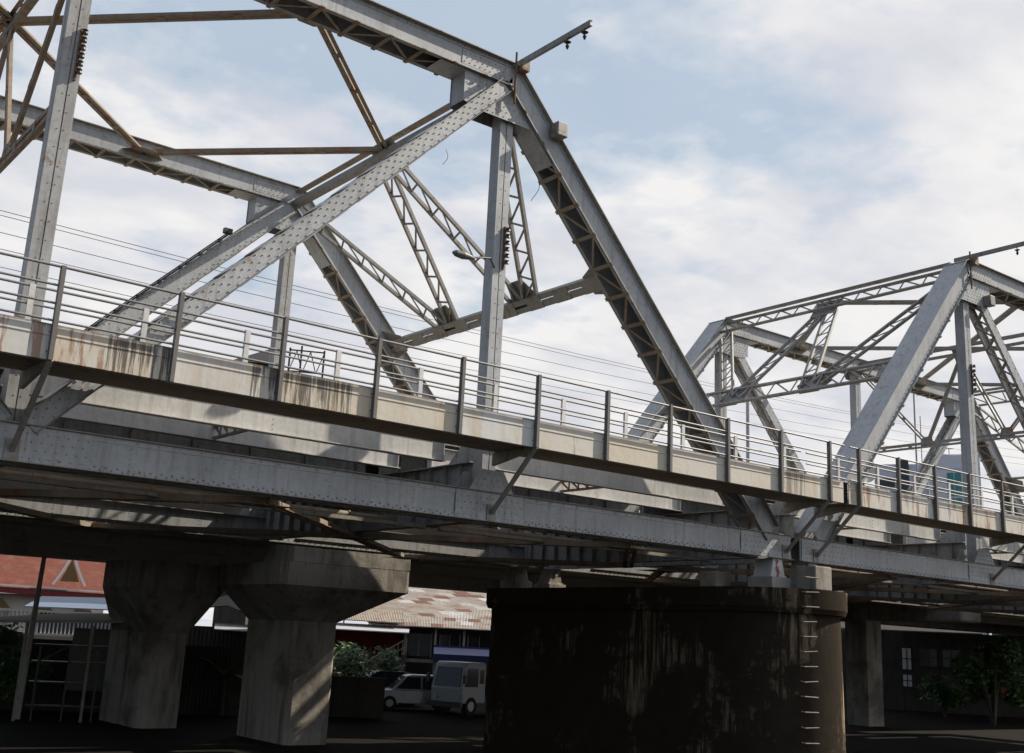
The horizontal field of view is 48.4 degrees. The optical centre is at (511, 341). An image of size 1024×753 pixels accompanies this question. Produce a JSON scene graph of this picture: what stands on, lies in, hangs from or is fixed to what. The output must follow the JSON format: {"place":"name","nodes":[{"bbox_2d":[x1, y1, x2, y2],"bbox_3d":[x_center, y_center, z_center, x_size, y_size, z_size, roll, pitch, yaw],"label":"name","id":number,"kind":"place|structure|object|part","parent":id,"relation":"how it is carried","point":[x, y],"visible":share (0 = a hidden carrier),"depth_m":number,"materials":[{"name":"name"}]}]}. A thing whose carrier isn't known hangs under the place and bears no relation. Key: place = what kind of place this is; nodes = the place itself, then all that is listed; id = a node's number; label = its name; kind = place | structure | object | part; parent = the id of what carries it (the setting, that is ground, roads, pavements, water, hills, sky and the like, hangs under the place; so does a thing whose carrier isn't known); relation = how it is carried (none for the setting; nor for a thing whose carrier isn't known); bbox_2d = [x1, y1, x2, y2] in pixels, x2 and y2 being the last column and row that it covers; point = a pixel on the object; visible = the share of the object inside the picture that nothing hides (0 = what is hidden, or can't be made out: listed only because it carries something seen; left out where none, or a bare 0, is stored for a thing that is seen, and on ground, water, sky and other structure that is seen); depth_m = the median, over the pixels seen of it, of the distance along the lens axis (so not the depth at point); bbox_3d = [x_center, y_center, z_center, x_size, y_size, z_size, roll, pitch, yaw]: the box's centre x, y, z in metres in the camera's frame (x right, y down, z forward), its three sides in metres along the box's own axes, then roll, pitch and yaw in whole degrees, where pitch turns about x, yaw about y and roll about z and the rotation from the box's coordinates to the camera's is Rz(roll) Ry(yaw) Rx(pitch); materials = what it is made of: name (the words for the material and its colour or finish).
{"place":"outdoors","nodes":[
{"label":"outdoors","id":0,"kind":"place"},
{"bbox_2d":[212,349,269,626],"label":"house","id":1,"kind":"structure","parent":0,"point":[225,614],"depth_m":68.08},
{"bbox_2d":[332,587,491,695],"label":"house","id":2,"kind":"structure","parent":0,"point":[422,630],"depth_m":72.67,"materials":[{"name":"tile"}]},
{"bbox_2d":[341,643,361,655],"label":"window","id":3,"kind":"structure","parent":2,"relation":"in","point":[360,645],"depth_m":71.84,"materials":[{"name":"clear glass"}]},
{"bbox_2d":[405,633,432,657],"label":"window","id":4,"kind":"structure","parent":2,"relation":"in","point":[418,644],"depth_m":72.72,"materials":[{"name":"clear glass"}]},
{"bbox_2d":[439,633,460,645],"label":"window","id":5,"kind":"structure","parent":2,"relation":"in","point":[449,640],"depth_m":72.93,"materials":[{"name":"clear glass"}]},
{"bbox_2d":[467,635,489,647],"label":"window","id":6,"kind":"structure","parent":2,"relation":"in","point":[472,641],"depth_m":73.04,"materials":[{"name":"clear glass"}]},
{"bbox_2d":[0,210,1018,441],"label":"power line","id":7,"kind":"object","parent":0,"point":[402,312],"visible":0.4,"depth_m":42.40,"materials":[{"name":"metal"}]},
{"bbox_2d":[0,232,1019,450],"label":"power line","id":8,"kind":"object","parent":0,"point":[412,331],"visible":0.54,"depth_m":42.58,"materials":[{"name":"metal"}]},
{"bbox_2d":[0,215,1019,443],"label":"power line","id":9,"kind":"object","parent":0,"point":[411,318],"visible":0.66,"depth_m":43.34,"materials":[{"name":"metal"}]},
{"bbox_2d":[0,702,1023,752],"bbox_3d":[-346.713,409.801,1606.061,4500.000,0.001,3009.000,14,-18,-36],"label":"ground","id":10,"kind":"structure","parent":0,"point":[418,728],"depth_m":41.99,"materials":[{"name":"grey asphalt"}]},
{"bbox_2d":[0,622,54,709],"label":"shrub","id":11,"kind":"object","parent":10,"relation":"on","point":[9,668],"visible":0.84,"depth_m":42.34,"materials":[{"name":"green plant"}]},
{"bbox_2d":[13,556,46,718],"bbox_3d":[-15.910,9.745,37.626,0.285,5.215,0.209,6,-15,-10],"label":"pole","id":12,"kind":"object","parent":10,"relation":"on","point":[21,690],"visible":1,"depth_m":37.49,"materials":[{"name":"grey metal"}]},
{"bbox_2d":[0,554,105,632],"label":"temple","id":13,"kind":"structure","parent":10,"relation":"on","point":[19,575],"depth_m":87.77,"materials":[{"name":"red tile"}]},
{"bbox_2d":[0,598,9,625],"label":"window","id":14,"kind":"structure","parent":13,"relation":"in","point":[3,604],"depth_m":86.19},
{"bbox_2d":[34,608,52,632],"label":"window","id":15,"kind":"structure","parent":13,"relation":"in","point":[38,608],"depth_m":87.10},
{"bbox_2d":[73,609,91,612],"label":"window","id":16,"kind":"structure","parent":13,"relation":"in","point":[76,610],"depth_m":88.16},
{"bbox_2d":[0,608,110,639],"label":"balustrade","id":17,"kind":"object","parent":10,"relation":"on","point":[56,636],"visible":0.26,"depth_m":51.47,"materials":[{"name":"concrete"}]},
{"bbox_2d":[0,613,122,722],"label":"canopy","id":18,"kind":"object","parent":10,"relation":"on","point":[86,672],"visible":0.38,"depth_m":43.45,"materials":[{"name":"grey metal"}]},
{"bbox_2d":[25,643,107,722],"bbox_3d":[-15.898,12.189,40.655,2.500,2.620,0.580,8,-16,-19],"label":"rack","id":19,"kind":"object","parent":10,"relation":"on","point":[35,681],"visible":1,"depth_m":40.49,"materials":[{"name":"metal"}]},
{"bbox_2d":[24,596,111,633],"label":"shed","id":20,"kind":"structure","parent":10,"relation":"on","point":[91,603],"depth_m":64.55,"materials":[{"name":"white metal"}]},
{"bbox_2d":[0,639,244,715],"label":"hoarding","id":21,"kind":"object","parent":10,"relation":"on","point":[201,687],"visible":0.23,"depth_m":46.47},
{"bbox_2d":[99,559,223,728],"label":"viaduct pier","id":22,"kind":"structure","parent":10,"relation":"on","point":[159,609],"depth_m":39.94,"materials":[{"name":"concrete"}]},
{"bbox_2d":[186,595,247,647],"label":"shed","id":23,"kind":"structure","parent":10,"relation":"on","point":[225,635],"depth_m":56.74,"materials":[{"name":"metal"}]},
{"bbox_2d":[195,657,241,715],"bbox_3d":[-11.750,14.092,46.405,2.039,2.268,1.609,14,-18,-36],"label":"banana plant","id":24,"kind":"object","parent":10,"relation":"on","point":[225,673],"visible":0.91,"depth_m":46.44,"materials":[{"name":"green plant"}]},
{"bbox_2d":[287,346,325,377],"bbox_3d":[-11.332,9.075,58.537,1.900,18.176,0.100,6,-15,-11],"label":"lattice frame","id":25,"kind":"object","parent":10,"relation":"on","point":[302,351],"visible":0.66,"depth_m":60.60,"materials":[{"name":"metal"}]},
{"bbox_2d":[219,543,410,744],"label":"viaduct pier","id":26,"kind":"structure","parent":10,"relation":"on","point":[295,604],"depth_m":36.92,"materials":[{"name":"concrete"}]},
{"bbox_2d":[328,676,386,718],"bbox_3d":[-7.244,15.488,49.322,3.500,1.885,0.330,4,-15,-6],"label":"planter","id":27,"kind":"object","parent":10,"relation":"on","point":[356,697],"depth_m":49.28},
{"bbox_2d":[332,640,405,676],"bbox_3d":[-8.360,17.327,59.807,5.074,3.233,4.379,14,-18,-36],"label":"shrub","id":28,"kind":"object","parent":10,"relation":"on","point":[354,664],"visible":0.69,"depth_m":59.35,"materials":[{"name":"green plant"}]},
{"bbox_2d":[365,670,414,706],"bbox_3d":[-6.673,17.950,59.024,4.220,1.716,1.794,8,-16,-19],"label":"parked car","id":29,"kind":"object","parent":10,"relation":"on","point":[391,676],"visible":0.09,"depth_m":58.56,"materials":[{"name":"paint"}]},
{"bbox_3d":[-6.227,17.369,58.537,2.436,0.600,0.140,8,-16,-19],"label":"side window","id":30,"kind":"part","parent":29,"relation":"part of","materials":[{"name":"black glass"}]},
{"bbox_2d":[384,674,450,711],"bbox_3d":[-4.762,17.335,56.255,4.420,1.676,1.794,7,-15,-14],"label":"parked car","id":31,"kind":"object","parent":10,"relation":"on","point":[411,688],"visible":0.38,"depth_m":55.43,"materials":[{"name":"silver metal"}]},
{"bbox_3d":[-4.371,16.742,55.732,2.552,0.560,0.140,7,-15,-14],"label":"side window","id":32,"kind":"part","parent":31,"relation":"part of","materials":[{"name":"black glass"}]},
{"bbox_2d":[426,661,487,715],"bbox_3d":[-1.236,17.200,56.540,2.480,2.415,6.340,-9,-19,37],"label":"van","id":33,"kind":"object","parent":10,"relation":"on","point":[460,684],"visible":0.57,"depth_m":54.31,"materials":[{"name":"white paint"}]},
{"bbox_3d":[-1.910,16.031,54.244,0.012,0.850,0.980,-9,-19,37],"label":"side window","id":34,"kind":"part","parent":33,"relation":"part of","materials":[{"name":"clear glass"}]},
{"bbox_3d":[-1.425,16.165,54.855,0.012,0.650,0.300,-9,-19,37],"label":"rear side window","id":35,"kind":"part","parent":33,"relation":"part of","materials":[{"name":"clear glass"}]},
{"bbox_2d":[483,558,847,752],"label":"bridge pier","id":36,"kind":"structure","parent":10,"relation":"on","point":[714,661],"depth_m":31.20,"materials":[{"name":"concrete"}]},
{"bbox_2d":[0,0,793,567],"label":"truss bridge span","id":37,"kind":"object","parent":36,"relation":"on","point":[266,468],"visible":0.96,"depth_m":27.10,"materials":[{"name":"paint"}]},
{"bbox_2d":[73,28,88,80],"bbox_3d":[-7.914,-5.266,20.915,0.111,1.050,0.171,27,-28,-57],"label":"insulator rack","id":38,"kind":"object","parent":37,"relation":"attached to","point":[80,55],"visible":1,"depth_m":20.89,"materials":[{"name":"ceramic"}]},
{"bbox_2d":[84,227,232,330],"bbox_3d":[-11.650,-0.225,30.851,7.813,8.004,0.160,14,-18,-36],"label":"cable","id":39,"kind":"object","parent":37,"relation":"attached to","point":[227,231],"visible":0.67,"depth_m":32.71,"materials":[{"name":"metal"}]},
{"bbox_2d":[0,468,673,553],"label":"pipe","id":40,"kind":"object","parent":37,"relation":"attached to","point":[33,474],"visible":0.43,"depth_m":26.10,"materials":[{"name":"metal"}]},
{"bbox_2d":[0,251,847,558],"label":"walkway","id":41,"kind":"structure","parent":37,"relation":"attached to","point":[30,349],"depth_m":22.00,"materials":[{"name":"paint"}]},
{"bbox_2d":[452,250,494,267],"bbox_3d":[-0.789,-1.858,25.619,0.234,0.341,1.544,-8,-18,36],"label":"lamp","id":42,"kind":"object","parent":37,"relation":"attached to","point":[460,254],"visible":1,"depth_m":25.18,"materials":[{"name":"metal"}]},
{"bbox_2d":[502,227,510,269],"bbox_3d":[-0.133,-2.166,26.507,0.111,1.050,0.171,27,-28,-57],"label":"insulator rack","id":43,"kind":"object","parent":37,"relation":"attached to","point":[507,249],"visible":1,"depth_m":26.49,"materials":[{"name":"metal"}]},
{"bbox_2d":[513,19,592,103],"bbox_3d":[0.712,-6.423,26.892,0.417,1.350,3.100,14,-18,-36],"label":"wire bracket","id":44,"kind":"object","parent":37,"relation":"attached to","point":[524,66],"visible":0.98,"depth_m":27.13,"materials":[{"name":"grey metal"}]},
{"bbox_2d":[551,121,567,140],"bbox_3d":[1.161,-5.138,27.854,0.320,0.360,0.280,14,-18,-36],"label":"floodlight","id":45,"kind":"object","parent":37,"relation":"attached to","point":[559,130],"visible":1,"depth_m":27.76,"materials":[{"name":"grey metal"}]},
{"bbox_2d":[533,259,1023,616],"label":"truss bridge span","id":46,"kind":"object","parent":36,"relation":"on","point":[921,563],"visible":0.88,"depth_m":40.01,"materials":[{"name":"paint"}]},
{"bbox_2d":[782,563,1023,592],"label":"pipe","id":47,"kind":"object","parent":46,"relation":"attached to","point":[895,578],"visible":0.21,"depth_m":41.39,"materials":[{"name":"metal"}]},
{"bbox_2d":[806,446,1023,584],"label":"walkway","id":48,"kind":"structure","parent":46,"relation":"attached to","point":[1001,527],"depth_m":33.16,"materials":[{"name":"paint"}]},
{"bbox_2d":[970,364,976,394],"bbox_3d":[15.567,1.282,38.417,0.111,1.050,0.171,27,-28,-57],"label":"insulator rack","id":49,"kind":"object","parent":46,"relation":"attached to","point":[972,376],"visible":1,"depth_m":38.41,"materials":[{"name":"metal"}]},
{"bbox_2d":[954,241,1023,288],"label":"wire bracket","id":50,"kind":"object","parent":46,"relation":"attached to","point":[973,260],"visible":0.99,"depth_m":39.16,"materials":[{"name":"grey metal"}]},
{"bbox_2d":[983,295,995,307],"bbox_3d":[16.585,-1.383,39.604,0.320,0.360,0.280,14,-18,-36],"label":"floodlight","id":51,"kind":"object","parent":46,"relation":"attached to","point":[988,301],"visible":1,"depth_m":39.50,"materials":[{"name":"grey metal"}]},
{"bbox_2d":[799,576,819,744],"bbox_3d":[7.604,8.104,29.039,0.411,4.110,0.344,7,-15,-15],"label":"ladder","id":52,"kind":"object","parent":36,"relation":"attached to","point":[809,666],"visible":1,"depth_m":29.03,"materials":[{"name":"metal"}]},
{"bbox_2d":[746,396,749,461],"bbox_3d":[12.059,10.227,58.139,0.216,17.977,0.216,7,-15,-15],"label":"mast","id":53,"kind":"object","parent":10,"relation":"on","point":[747,429],"depth_m":59.55,"materials":[{"name":"grey metal"}]},
{"bbox_2d":[841,604,980,726],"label":"viaduct pier","id":54,"kind":"structure","parent":10,"relation":"on","point":[864,682],"depth_m":62.00,"materials":[{"name":"concrete"}]},
{"bbox_2d":[0,466,1023,635],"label":"viaduct","id":55,"kind":"object","parent":54,"relation":"on","point":[33,538],"visible":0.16,"depth_m":46.25,"materials":[{"name":"concrete"}]},
{"bbox_2d":[913,394,917,471],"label":"mast","id":56,"kind":"object","parent":10,"relation":"on","point":[915,430],"visible":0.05,"depth_m":120.58,"materials":[{"name":"grey metal"}]},
{"bbox_2d":[920,416,923,496],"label":"mast","id":57,"kind":"object","parent":10,"relation":"on","point":[921,441],"visible":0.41,"depth_m":119.89,"materials":[{"name":"grey metal"}]},
{"bbox_2d":[841,629,1023,717],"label":"shop row","id":58,"kind":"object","parent":10,"relation":"on","point":[910,660],"visible":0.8,"depth_m":83.54,"materials":[{"name":"white paint"}]},
{"bbox_2d":[901,648,912,670],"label":"window","id":59,"kind":"structure","parent":58,"relation":"in","point":[906,652],"depth_m":84.07,"materials":[{"name":"grey glass"}]},
{"bbox_2d":[902,675,913,687],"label":"window","id":60,"kind":"structure","parent":58,"relation":"in","point":[907,680],"depth_m":83.66,"materials":[{"name":"grey glass"}]},
{"bbox_2d":[918,649,938,667],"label":"window","id":61,"kind":"structure","parent":58,"relation":"in","point":[928,657],"depth_m":83.57,"materials":[{"name":"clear glass"}]},
{"bbox_2d":[942,650,961,668],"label":"window","id":62,"kind":"structure","parent":58,"relation":"in","point":[947,654],"depth_m":83.09,"materials":[{"name":"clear glass"}]},
{"bbox_2d":[1016,654,1023,671],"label":"window","id":63,"kind":"structure","parent":58,"relation":"in","point":[1022,661],"depth_m":81.42,"materials":[{"name":"glass"}]},
{"bbox_2d":[916,673,969,717],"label":"shrub","id":64,"kind":"object","parent":10,"relation":"on","point":[946,697],"visible":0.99,"depth_m":75.23,"materials":[{"name":"green plant"}]},
{"bbox_2d":[948,631,1023,724],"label":"tree","id":65,"kind":"object","parent":10,"relation":"on","point":[1001,654],"visible":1,"depth_m":69.34,"materials":[{"name":"green plant"}]},
{"bbox_2d":[0,0,1023,634],"label":"sky","id":66,"kind":"structure","parent":0,"point":[743,156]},
{"bbox_2d":[1,249,1023,458],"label":"power line","id":67,"kind":"object","parent":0,"point":[431,348],"visible":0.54,"depth_m":44.29,"materials":[{"name":"metal"}]},
{"bbox_2d":[1,267,1023,464],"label":"power line","id":68,"kind":"object","parent":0,"point":[415,358],"visible":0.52,"depth_m":42.76,"materials":[{"name":"metal"}]},
{"bbox_2d":[863,464,874,484],"bbox_3d":[13.310,5.647,42.951,0.756,2.412,0.779,-2,-16,19],"label":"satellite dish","id":69,"kind":"object","parent":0,"point":[871,471],"visible":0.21,"depth_m":43.22,"materials":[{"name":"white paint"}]},
{"bbox_2d":[841,622,982,634],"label":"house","id":70,"kind":"structure","parent":0,"point":[896,628],"depth_m":100.92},
{"bbox_2d":[874,448,989,634],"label":"building","id":71,"kind":"structure","parent":0,"point":[949,461],"depth_m":122.36,"materials":[{"name":"grey glass"}]},
{"bbox_2d":[880,479,894,486],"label":"window","id":72,"kind":"structure","parent":71,"relation":"in","point":[882,483],"depth_m":124.39,"materials":[{"name":"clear glass"}]},
{"bbox_2d":[947,473,953,483],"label":"window","id":73,"kind":"structure","parent":71,"relation":"in","point":[950,476],"depth_m":121.85,"materials":[{"name":"teal glass"}]},
{"bbox_2d":[954,473,960,483],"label":"window","id":74,"kind":"structure","parent":71,"relation":"in","point":[957,475],"depth_m":121.60,"materials":[{"name":"teal glass"}]},
{"bbox_2d":[955,486,961,495],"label":"window","id":75,"kind":"structure","parent":71,"relation":"in","point":[957,488],"depth_m":121.24,"materials":[{"name":"teal glass"}]},
{"bbox_2d":[956,498,962,504],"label":"window","id":76,"kind":"structure","parent":71,"relation":"in","point":[957,499],"depth_m":120.95,"materials":[{"name":"teal glass"}]}
]}

